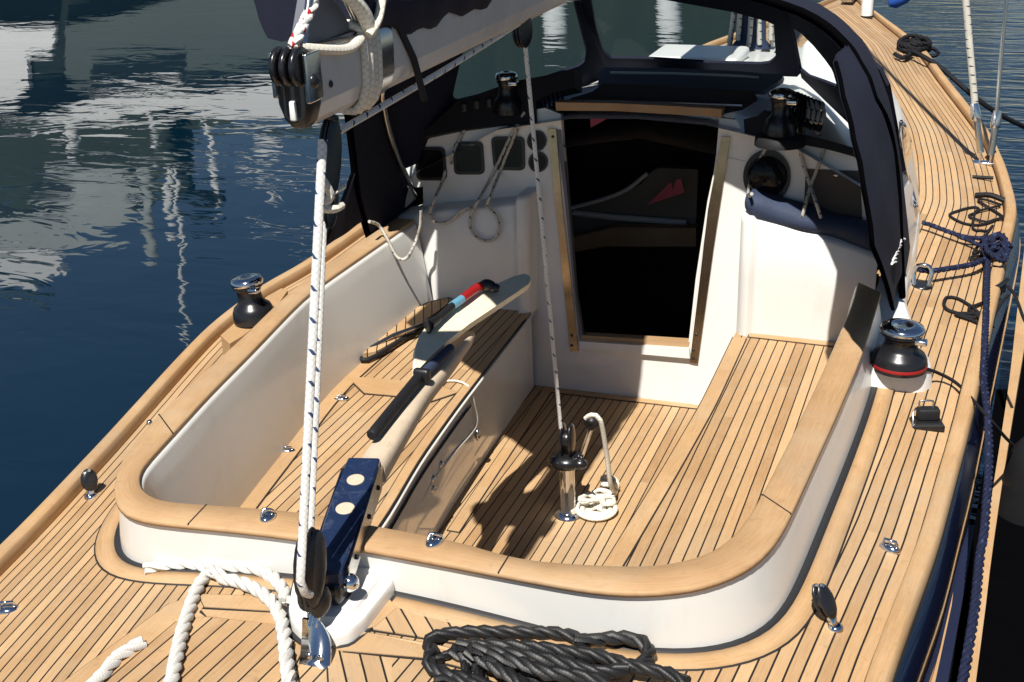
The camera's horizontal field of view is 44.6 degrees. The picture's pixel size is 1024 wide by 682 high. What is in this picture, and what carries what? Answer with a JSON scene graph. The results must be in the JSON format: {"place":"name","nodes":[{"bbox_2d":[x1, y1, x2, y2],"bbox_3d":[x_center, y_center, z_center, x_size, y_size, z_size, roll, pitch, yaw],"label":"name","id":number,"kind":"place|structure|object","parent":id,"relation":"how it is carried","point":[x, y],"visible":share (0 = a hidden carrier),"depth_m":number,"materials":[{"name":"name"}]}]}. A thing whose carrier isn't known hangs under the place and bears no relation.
{"place":"outdoors","nodes":[
{"label":"outdoors","id":0,"kind":"place"},
{"bbox_2d":[359,297,451,361],"bbox_3d":[-0.504,-0.068,5.779,0.189,0.035,0.838,9,25,25],"label":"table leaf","id":1,"kind":"object","parent":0,"point":[419,314],"visible":0.46,"depth_m":5.73,"materials":[{"name":"brown wood"}]},
{"bbox_2d":[369,322,423,347],"bbox_3d":[-0.528,-0.016,5.594,0.333,0.057,0.021,-19,28,-34],"label":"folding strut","id":2,"kind":"object","parent":1,"relation":"on","point":[397,333],"visible":0.74,"depth_m":5.59,"materials":[{"name":"metal"}]},
{"bbox_2d":[0,0,1023,679],"bbox_3d":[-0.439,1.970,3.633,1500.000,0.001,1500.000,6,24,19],"label":"water","id":3,"kind":"structure","parent":0,"point":[158,162],"depth_m":12.71,"materials":[{"name":"blue liquid"}]},
{"bbox_2d":[0,0,1019,681],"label":"sailboat","id":4,"kind":"object","parent":3,"relation":"on","point":[794,432],"visible":0.83,"depth_m":4.82,"materials":[{"name":"brown wood"}]},
{"bbox_2d":[86,559,295,681],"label":"mooring rope","id":5,"kind":"object","parent":4,"relation":"on","point":[216,570],"visible":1,"depth_m":3.27,"materials":[{"name":"white fabric"}]},
{"bbox_2d":[293,527,331,627],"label":"mainsheet block","id":6,"kind":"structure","parent":4,"relation":"attached to","point":[316,607],"depth_m":3.03,"materials":[{"name":"metal"}]},
{"bbox_2d":[368,210,422,260],"bbox_3d":[-0.516,-0.480,5.710,0.300,0.215,0.131,-19,28,-34],"label":"control line","id":7,"kind":"object","parent":4,"relation":"hanging from","point":[380,227],"visible":1,"depth_m":5.71,"materials":[{"name":"white fabric"}]},
{"bbox_2d":[320,331,474,604],"bbox_3d":[-0.344,0.323,3.786,0.170,0.255,1.476,2,23,10],"label":"tiller","id":8,"kind":"object","parent":4,"relation":"on","point":[349,515],"visible":0.81,"depth_m":3.43,"materials":[{"name":"beige wood"}]},
{"bbox_2d":[367,344,454,439],"bbox_3d":[-0.314,0.145,3.899,0.056,0.054,0.642,6,24,18],"label":"tiller extension","id":9,"kind":"object","parent":8,"relation":"on","point":[396,405],"visible":1,"depth_m":3.85,"materials":[{"name":"black rubber"}]},
{"bbox_2d":[412,274,530,375],"bbox_3d":[-0.167,-0.084,4.385,0.130,0.062,0.947,9,25,24],"label":"wooden blade","id":10,"kind":"object","parent":8,"relation":"on","point":[460,320],"visible":0.74,"depth_m":4.36,"materials":[{"name":"beige paint"}]},
{"bbox_2d":[424,279,499,333],"bbox_3d":[-0.189,-0.130,4.373,0.083,0.055,0.466,11,26,29],"label":"boat hook","id":11,"kind":"object","parent":10,"relation":"on","point":[433,322],"visible":1,"depth_m":4.39,"materials":[{"name":"plastic"}]},
{"bbox_2d":[296,24,562,598],"bbox_3d":[-0.193,-0.014,3.711,0.056,1.626,1.946,6,24,20],"label":"mainsheet","id":12,"kind":"object","parent":4,"relation":"attached to","point":[310,440],"visible":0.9,"depth_m":2.96,"materials":[{"name":"white fabric"}]},
{"bbox_2d":[420,380,477,505],"bbox_3d":[-0.266,0.426,4.877,0.145,0.216,0.858,1,23,7],"label":"shock cord","id":13,"kind":"object","parent":4,"relation":"attached to","point":[465,439],"visible":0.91,"depth_m":5.15,"materials":[{"name":"white fabric"}]},
{"bbox_2d":[429,170,469,224],"bbox_3d":[-0.318,-0.665,5.898,0.249,0.227,0.142,32,41,53],"label":"control line","id":14,"kind":"object","parent":4,"relation":"hanging from","point":[457,213],"visible":1,"depth_m":5.90,"materials":[{"name":"grey fabric"}]},
{"bbox_2d":[449,130,465,164],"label":"control line","id":15,"kind":"object","parent":4,"relation":"hanging from","point":[456,146],"visible":1,"depth_m":5.91,"materials":[{"name":"grey fabric"}]},
{"bbox_2d":[468,111,525,242],"bbox_3d":[-0.073,-0.768,5.827,0.162,0.591,0.271,20,31,42],"label":"control line","id":16,"kind":"object","parent":4,"relation":"hanging from","point":[513,133],"visible":1,"depth_m":5.83,"materials":[{"name":"white fabric"}]},
{"bbox_2d":[539,92,563,107],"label":"halyard coils","id":17,"kind":"object","parent":4,"relation":"attached to","point":[556,98],"visible":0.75,"depth_m":5.75,"materials":[{"name":"fabric"}]},
{"bbox_2d":[421,624,691,681],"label":"rope coil","id":18,"kind":"object","parent":4,"relation":"on","point":[511,658],"visible":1,"depth_m":3.00,"materials":[{"name":"black fabric"}]},
{"bbox_2d":[571,413,619,521],"bbox_3d":[0.344,0.443,4.967,0.195,0.479,0.307,6,24,19],"label":"sheet tail coil","id":19,"kind":"object","parent":4,"relation":"on","point":[604,503],"visible":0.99,"depth_m":4.97,"materials":[{"name":"white fabric"}]},
{"bbox_2d":[590,119,605,126],"bbox_3d":[0.418,-1.020,5.793,0.113,0.065,0.008,6,24,19],"label":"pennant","id":20,"kind":"object","parent":4,"relation":"hanging from","point":[593,122],"visible":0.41,"depth_m":5.80,"materials":[{"name":"fabric"}]},
{"bbox_2d":[326,0,909,310],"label":"sprayhood","id":21,"kind":"object","parent":4,"relation":"attached to","point":[387,145],"visible":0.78,"depth_m":5.61,"materials":[{"name":"blue fabric"}]},
{"bbox_2d":[649,178,684,203],"bbox_3d":[0.800,-0.774,6.474,0.197,0.151,0.008,6,24,19],"label":"pennant","id":22,"kind":"object","parent":4,"relation":"hanging from","point":[668,191],"visible":1,"depth_m":6.46,"materials":[{"name":"fabric"}]},
{"bbox_2d":[727,12,774,52],"bbox_3d":[1.296,-7.081,5.754,0.494,11.382,0.388,6,24,19],"label":"mast","id":23,"kind":"object","parent":4,"relation":"on","point":[751,33],"visible":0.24,"depth_m":7.90,"materials":[{"name":"silver metal"}]},
{"bbox_2d":[268,0,569,128],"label":"boom","id":24,"kind":"object","parent":23,"relation":"attached to","point":[311,88],"visible":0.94,"depth_m":2.88,"materials":[{"name":"silver metal"}]},
{"bbox_2d":[287,0,319,49],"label":"reefing line","id":25,"kind":"object","parent":24,"relation":"attached to","point":[298,33],"visible":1,"depth_m":2.69,"materials":[{"name":"white fabric"}]},
{"bbox_2d":[319,114,341,228],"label":"mainsheet block","id":26,"kind":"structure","parent":24,"relation":"hanging from","point":[330,131],"depth_m":2.91,"materials":[{"name":"black plastic"}]},
{"bbox_2d":[324,178,345,213],"bbox_3d":[-0.425,-0.348,2.935,0.053,0.112,0.098,6,24,19],"label":"becket knot","id":27,"kind":"object","parent":26,"relation":"attached to","point":[330,192],"visible":0.81,"depth_m":2.91,"materials":[{"name":"silver metal"}]},
{"bbox_2d":[299,19,382,114],"bbox_3d":[-0.425,-0.620,2.874,0.129,0.244,0.338,6,24,19],"label":"boom lashing","id":28,"kind":"object","parent":24,"relation":"attached to","point":[371,64],"visible":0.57,"depth_m":2.94,"materials":[{"name":"white fabric"}]},
{"bbox_2d":[342,0,385,37],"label":"clew knot","id":29,"kind":"object","parent":24,"relation":"attached to","point":[369,24],"visible":1,"depth_m":2.88,"materials":[{"name":"white fabric"}]},
{"bbox_2d":[254,0,491,41],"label":"sail cover","id":30,"kind":"object","parent":24,"relation":"on","point":[276,18],"visible":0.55,"depth_m":3.04,"materials":[{"name":"blue fabric"}]},
{"bbox_2d":[397,27,427,101],"bbox_3d":[-0.262,-0.742,3.148,0.008,0.306,0.181,6,24,19],"label":"cover strap","id":31,"kind":"object","parent":30,"relation":"hanging from","point":[414,61],"visible":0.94,"depth_m":3.19,"materials":[{"name":"black fabric"}]},
{"bbox_2d":[512,17,532,47],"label":"mainsheet block","id":32,"kind":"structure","parent":24,"relation":"hanging from","point":[522,35],"depth_m":4.04,"materials":[{"name":"black plastic"}]},
{"bbox_2d":[746,149,766,197],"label":"control line","id":33,"kind":"object","parent":4,"relation":"hanging from","point":[750,195],"visible":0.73,"depth_m":5.42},
{"bbox_2d":[745,189,870,250],"bbox_3d":[1.302,-0.527,5.405,0.575,0.236,0.180,6,24,19],"label":"rolled cushion","id":34,"kind":"object","parent":4,"relation":"on","point":[770,208],"visible":0.82,"depth_m":5.35,"materials":[{"name":"blue fabric"}]},
{"bbox_2d":[791,92,824,131],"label":"halyard coils","id":35,"kind":"object","parent":4,"relation":"attached to","point":[802,98],"visible":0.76,"depth_m":5.28,"materials":[{"name":"black fabric"}]},
{"bbox_2d":[799,148,822,218],"bbox_3d":[1.282,-0.704,5.332,0.045,0.329,0.181,-9,24,-16],"label":"control line","id":36,"kind":"object","parent":4,"relation":"hanging from","point":[809,185],"visible":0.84,"depth_m":5.36,"materials":[{"name":"fabric"}]},
{"bbox_2d":[798,131,824,230],"bbox_3d":[1.280,-0.696,5.331,0.071,0.439,0.149,10,26,27],"label":"control line","id":37,"kind":"object","parent":4,"relation":"hanging from","point":[818,134],"visible":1,"depth_m":5.34,"materials":[{"name":"white fabric"}]},
{"bbox_2d":[802,100,825,124],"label":"halyard coils","id":38,"kind":"object","parent":4,"relation":"attached to","point":[818,110],"visible":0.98,"depth_m":5.28,"materials":[{"name":"grey fabric"}]},
{"bbox_2d":[800,40,835,82],"bbox_3d":[1.818,-1.501,7.025,0.386,0.227,1.920,3,23,12],"label":"window","id":39,"kind":"structure","parent":4,"relation":"on","point":[813,62],"depth_m":7.02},
{"bbox_2d":[888,0,909,7],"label":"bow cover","id":40,"kind":"object","parent":4,"relation":"attached to","point":[895,3],"visible":1,"depth_m":12.19,"materials":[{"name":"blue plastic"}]},
{"bbox_2d":[899,121,912,173],"bbox_3d":[2.342,-0.943,7.289,0.104,1.742,4.605,5,24,18],"label":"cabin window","id":41,"kind":"structure","parent":4,"relation":"in","point":[907,144],"depth_m":5.66,"materials":[{"name":"beige glass"}]},
{"bbox_2d":[899,120,918,209],"bbox_3d":[2.383,-0.974,7.391,0.110,1.778,4.914,5,24,18],"label":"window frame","id":42,"kind":"structure","parent":4,"relation":"in","point":[902,125],"depth_m":5.29,"materials":[{"name":"metal"}]},
{"bbox_2d":[893,33,1023,128],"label":"spring line","id":43,"kind":"object","parent":4,"relation":"attached to","point":[916,44],"visible":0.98,"depth_m":10.14,"materials":[{"name":"black fabric"}]},
{"bbox_2d":[917,220,1012,273],"bbox_3d":[2.098,-0.406,5.787,0.428,0.113,0.812,6,24,19],"label":"dock line knot","id":44,"kind":"object","parent":4,"relation":"on","point":[992,248],"visible":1,"depth_m":5.77,"materials":[{"name":"blue fabric"}]},
{"bbox_2d":[927,368,1014,446],"bbox_3d":[1.661,0.273,4.573,0.305,0.374,0.421,12,27,30],"label":"fender line","id":45,"kind":"object","parent":4,"relation":"attached to","point":[993,423],"visible":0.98,"depth_m":4.54,"materials":[{"name":"black fabric"}]},
{"bbox_2d":[998,437,1023,526],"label":"fender","id":46,"kind":"object","parent":45,"relation":"hanging from","point":[1011,507],"visible":0.23,"depth_m":4.75,"materials":[{"name":"black rubber"}]},
{"bbox_2d":[962,0,983,152],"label":"shroud","id":47,"kind":"object","parent":4,"relation":"on","point":[975,114],"visible":1,"depth_m":7.29,"materials":[{"name":"metal"}]},
{"bbox_2d":[957,256,993,681],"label":"dock line","id":48,"kind":"object","parent":4,"relation":"attached to","point":[965,667],"visible":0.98,"depth_m":3.87,"materials":[{"name":"blue fabric"}]},
{"bbox_2d":[942,294,1008,327],"bbox_3d":[1.962,-0.151,5.318,0.241,0.038,0.404,10,26,27],"label":"thin line","id":49,"kind":"object","parent":4,"relation":"on","point":[968,316],"visible":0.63,"depth_m":5.27,"materials":[{"name":"black fabric"}]},
{"bbox_2d":[948,198,1003,260],"bbox_3d":[2.328,-0.571,6.258,0.276,0.049,1.020,6,24,19],"label":"thin line","id":50,"kind":"object","parent":4,"relation":"on","point":[972,224],"visible":0.96,"depth_m":6.37,"materials":[{"name":"black fabric"}]},
{"bbox_2d":[987,0,1007,154],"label":"shroud","id":51,"kind":"object","parent":4,"relation":"on","point":[996,122],"visible":1,"depth_m":7.27,"materials":[{"name":"metal"}]},
{"bbox_2d":[1006,285,1023,321],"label":"lead line","id":52,"kind":"object","parent":4,"relation":"attached to","point":[1010,289],"visible":1,"depth_m":5.26,"materials":[{"name":"fabric"}]},
{"bbox_2d":[931,254,1023,681],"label":"pontoon","id":53,"kind":"object","parent":3,"relation":"on","point":[998,653],"visible":0.67,"depth_m":4.35,"materials":[{"name":"brown wood"}]}
]}

